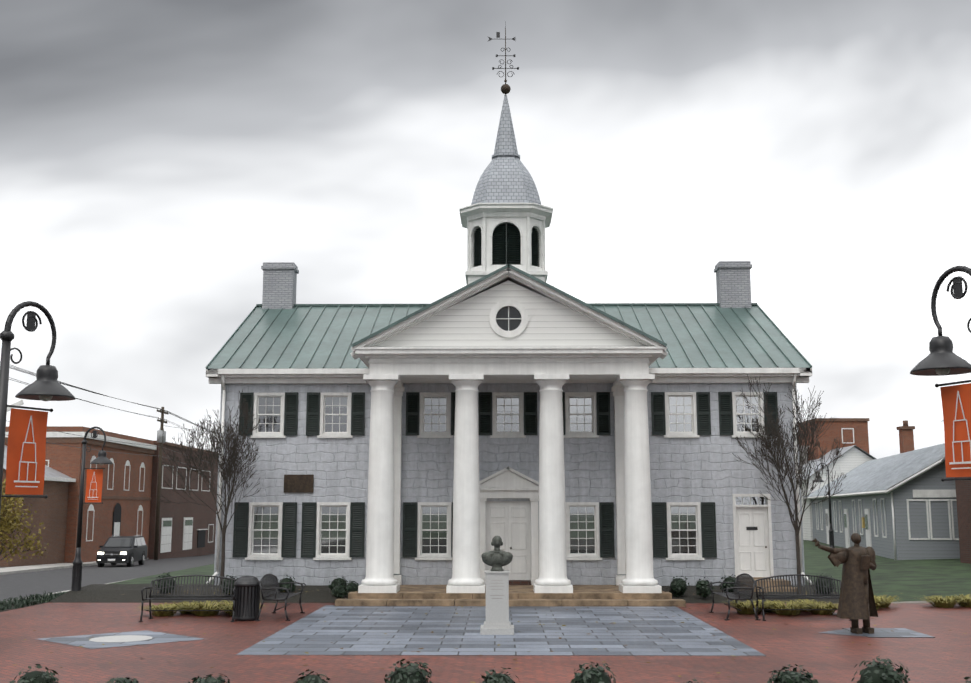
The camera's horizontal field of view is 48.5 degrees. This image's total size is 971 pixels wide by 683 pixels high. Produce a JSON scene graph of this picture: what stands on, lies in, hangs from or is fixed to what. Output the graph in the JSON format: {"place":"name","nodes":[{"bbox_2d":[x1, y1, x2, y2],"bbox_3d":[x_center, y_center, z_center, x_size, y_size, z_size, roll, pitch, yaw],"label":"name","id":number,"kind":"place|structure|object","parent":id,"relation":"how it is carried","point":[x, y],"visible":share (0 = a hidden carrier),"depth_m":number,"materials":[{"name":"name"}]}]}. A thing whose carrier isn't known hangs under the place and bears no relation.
{"place":"outdoors","nodes":[
{"label":"outdoors","id":0,"kind":"place"},
{"bbox_2d":[5,426,156,562],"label":"brick building","id":1,"kind":"structure","parent":0,"point":[123,509],"depth_m":73.33,"materials":[{"name":"brown brick"}]},
{"bbox_2d":[0,564,213,611],"bbox_3d":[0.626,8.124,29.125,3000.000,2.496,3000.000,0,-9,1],"label":"ground","id":2,"kind":"structure","parent":0,"point":[205,570],"depth_m":35.93,"materials":[{"name":"green plant"}]},
{"bbox_2d":[0,591,63,610],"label":"groundcover plants","id":3,"kind":"object","parent":2,"relation":"on","point":[33,599],"visible":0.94,"depth_m":26.67,"materials":[{"name":"green plant"}]},
{"bbox_2d":[0,301,74,511],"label":"lamp post","id":4,"kind":"object","parent":2,"relation":"on","point":[25,461],"visible":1,"depth_m":11.16,"materials":[{"name":"black metal"}]},
{"bbox_2d":[71,426,112,590],"bbox_3d":[-10.419,4.494,28.551,1.026,4.491,0.600,-2,-9,11],"label":"street lamp","id":5,"kind":"object","parent":2,"relation":"on","point":[94,479],"depth_m":28.62,"materials":[{"name":"black metal"}]},
{"bbox_2d":[50,584,839,602],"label":"planting beds earth","id":6,"kind":"structure","parent":2,"relation":"on","point":[132,593],"depth_m":27.66,"materials":[{"name":"brown soil"}]},
{"bbox_2d":[154,389,260,592],"bbox_3d":[-7.253,3.924,28.387,2.989,5.327,2.315,0,-9,1],"label":"bare tree","id":7,"kind":"object","parent":6,"relation":"on","point":[215,435],"visible":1,"depth_m":28.42,"materials":[{"name":"brown plant"}]},
{"bbox_2d":[153,572,835,598],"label":"foundation shrubs","id":8,"kind":"object","parent":6,"relation":"on","point":[340,588],"visible":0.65,"depth_m":27.37,"materials":[{"name":"green plant"}]},
{"bbox_2d":[732,374,847,594],"bbox_3d":[7.852,3.721,28.247,2.541,5.684,3.536,0,-9,1],"label":"bare tree","id":9,"kind":"object","parent":6,"relation":"on","point":[779,436],"visible":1,"depth_m":28.01,"materials":[{"name":"brown plant"}]},
{"bbox_2d":[10,655,970,682],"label":"foreground shrubs","id":10,"kind":"object","parent":2,"relation":"on","point":[874,672],"visible":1,"depth_m":12.50,"materials":[{"name":"green plant"}]},
{"bbox_2d":[910,266,970,481],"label":"lamp post","id":11,"kind":"object","parent":2,"relation":"on","point":[941,359],"visible":1,"depth_m":10.31,"materials":[{"name":"black metal"}]},
{"bbox_2d":[0,554,214,600],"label":"road","id":12,"kind":"structure","parent":0,"point":[18,581],"depth_m":53.92,"materials":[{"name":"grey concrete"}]},
{"bbox_2d":[0,479,48,561],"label":"yellow tree leaves","id":13,"kind":"object","parent":12,"relation":"on","point":[6,523],"visible":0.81,"depth_m":27.35,"materials":[{"name":"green plant"}]},
{"bbox_2d":[0,400,75,566],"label":"brick building","id":14,"kind":"structure","parent":12,"relation":"on","point":[51,513],"depth_m":65.27,"materials":[{"name":"red brick"}]},
{"bbox_2d":[7,365,215,559],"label":"utility pole","id":15,"kind":"object","parent":12,"relation":"on","point":[161,436],"visible":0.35,"depth_m":80.23,"materials":[{"name":"brown wood"}]},
{"bbox_2d":[96,535,146,566],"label":"black suv","id":16,"kind":"object","parent":12,"relation":"on","point":[127,550],"visible":1,"depth_m":65.03,"materials":[{"name":"black paint"}]},
{"bbox_2d":[148,441,218,558],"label":"brick building","id":17,"kind":"structure","parent":12,"relation":"on","point":[188,529],"depth_m":89.72,"materials":[{"name":"brown brick"}]},
{"bbox_2d":[0,603,970,682],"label":"plaza paving","id":18,"kind":"structure","parent":0,"point":[175,650],"depth_m":18.57,"materials":[{"name":"brick"}]},
{"bbox_2d":[139,575,236,621],"bbox_3d":[-6.153,5.378,22.612,1.960,0.916,0.754,0,-9,1],"label":"bench","id":19,"kind":"object","parent":18,"relation":"on","point":[192,597],"visible":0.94,"depth_m":22.84,"materials":[{"name":"black metal"}]},
{"bbox_2d":[234,576,259,620],"bbox_3d":[-5.003,5.385,22.636,0.570,0.900,0.561,0,-9,1],"label":"trash can","id":20,"kind":"object","parent":18,"relation":"on","point":[247,597],"visible":0.83,"depth_m":22.43,"materials":[{"name":"black metal"}]},
{"bbox_2d":[254,574,305,620],"bbox_3d":[-4.408,5.489,23.321,0.754,0.916,1.760,0,-9,1],"label":"metal chair","id":21,"kind":"object","parent":18,"relation":"on","point":[273,590],"visible":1,"depth_m":23.17,"materials":[{"name":"black metal"}]},
{"bbox_2d":[14,589,966,682],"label":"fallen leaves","id":22,"kind":"object","parent":18,"relation":"on","point":[499,644],"visible":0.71,"depth_m":19.65,"materials":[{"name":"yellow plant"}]},
{"bbox_2d":[480,536,513,634],"bbox_3d":[0.220,4.570,20.323,0.620,1.795,0.620,0,-9,1],"label":"bust on pedestal","id":23,"kind":"object","parent":18,"relation":"on","point":[497,622],"visible":1,"depth_m":20.09,"materials":[{"name":"stone"}]},
{"bbox_2d":[335,592,685,606],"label":"portico steps","id":24,"kind":"structure","parent":18,"relation":"on","point":[529,599],"depth_m":26.06,"materials":[{"name":"beige stone"}]},
{"bbox_2d":[133,594,970,615],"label":"ornamental grass tufts","id":25,"kind":"object","parent":18,"relation":"on","point":[746,607],"visible":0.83,"depth_m":23.91,"materials":[{"name":"green plant"}]},
{"bbox_2d":[708,573,759,619],"bbox_3d":[5.370,5.511,23.456,0.754,0.916,1.760,0,-9,1],"label":"metal chair","id":26,"kind":"object","parent":18,"relation":"on","point":[742,578],"visible":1,"depth_m":23.26,"materials":[{"name":"black metal"}]},
{"bbox_2d":[755,574,850,620],"bbox_3d":[6.700,5.410,22.812,1.860,0.916,0.754,0,-9,1],"label":"bench","id":27,"kind":"object","parent":18,"relation":"on","point":[762,597],"visible":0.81,"depth_m":23.06,"materials":[{"name":"black metal"}]},
{"bbox_2d":[812,533,877,633],"bbox_3d":[6.750,4.532,20.293,1.331,1.836,0.646,1,-9,-7],"label":"bronze statue","id":28,"kind":"object","parent":18,"relation":"on","point":[856,597],"visible":1,"depth_m":20.19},
{"bbox_2d":[0,0,970,458],"label":"sky","id":29,"kind":"structure","parent":0,"point":[154,154],"materials":[{"name":"grey"}]},
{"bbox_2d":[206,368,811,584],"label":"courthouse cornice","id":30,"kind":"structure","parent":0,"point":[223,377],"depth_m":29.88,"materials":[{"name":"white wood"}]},
{"bbox_2d":[351,264,666,346],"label":"portico roof","id":31,"kind":"structure","parent":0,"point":[525,274],"depth_m":27.24,"materials":[{"name":"grey metal"}]},
{"bbox_2d":[350,267,667,386],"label":"pediment","id":32,"kind":"structure","parent":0,"point":[508,325],"depth_m":27.50,"materials":[{"name":"white wood"}]},
{"bbox_2d":[214,383,804,585],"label":"courthouse walls","id":33,"kind":"structure","parent":0,"point":[706,468],"depth_m":29.82,"materials":[{"name":"grey stone"}]},
{"bbox_2d":[233,392,778,559],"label":"windows","id":34,"kind":"structure","parent":33,"relation":"in","point":[337,532],"depth_m":29.86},
{"bbox_2d":[206,303,811,368],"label":"roof","id":35,"kind":"structure","parent":33,"relation":"on","point":[690,335],"depth_m":32.87,"materials":[{"name":"green metal"}]},
{"bbox_2d":[459,21,552,284],"bbox_3d":[0.678,-5.409,35.799,3.020,11.100,3.020,0,-9,1],"label":"steeple","id":36,"kind":"object","parent":35,"relation":"on","point":[506,216],"visible":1,"depth_m":34.57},
{"bbox_2d":[261,261,751,308],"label":"chimneys","id":37,"kind":"object","parent":35,"relation":"on","point":[733,284],"visible":0.67,"depth_m":35.93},
{"bbox_2d":[284,466,796,591],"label":"doors","id":38,"kind":"structure","parent":33,"relation":"in","point":[513,525],"depth_m":29.61,"materials":[{"name":"white wood"}]},
{"bbox_2d":[356,585,663,598],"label":"floor","id":39,"kind":"structure","parent":0,"point":[512,588],"depth_m":27.95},
{"bbox_2d":[358,374,661,592],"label":"portico columns","id":40,"kind":"structure","parent":39,"relation":"on","point":[634,518],"depth_m":27.04,"materials":[{"name":"white paint"}]},
{"bbox_2d":[798,418,914,540],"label":"background building","id":41,"kind":"structure","parent":0,"point":[854,452],"depth_m":71.80,"materials":[{"name":"red brick"}]},
{"bbox_2d":[803,540,970,602],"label":"lawn","id":42,"kind":"structure","parent":0,"point":[911,581],"depth_m":35.56,"materials":[{"name":"green plant"}]},
{"bbox_2d":[813,463,834,547],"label":"lamp post","id":43,"kind":"object","parent":42,"relation":"on","point":[831,538],"visible":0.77,"depth_m":56.08,"materials":[{"name":"black metal"}]},
{"bbox_2d":[801,443,959,559],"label":"house","id":44,"kind":"structure","parent":42,"relation":"on","point":[901,506],"depth_m":45.78,"materials":[{"name":"grey wood"}]},
{"bbox_2d":[941,420,970,563],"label":"brick building","id":45,"kind":"structure","parent":42,"relation":"on","point":[963,494],"depth_m":40.67,"materials":[{"name":"red brick"}]}
]}

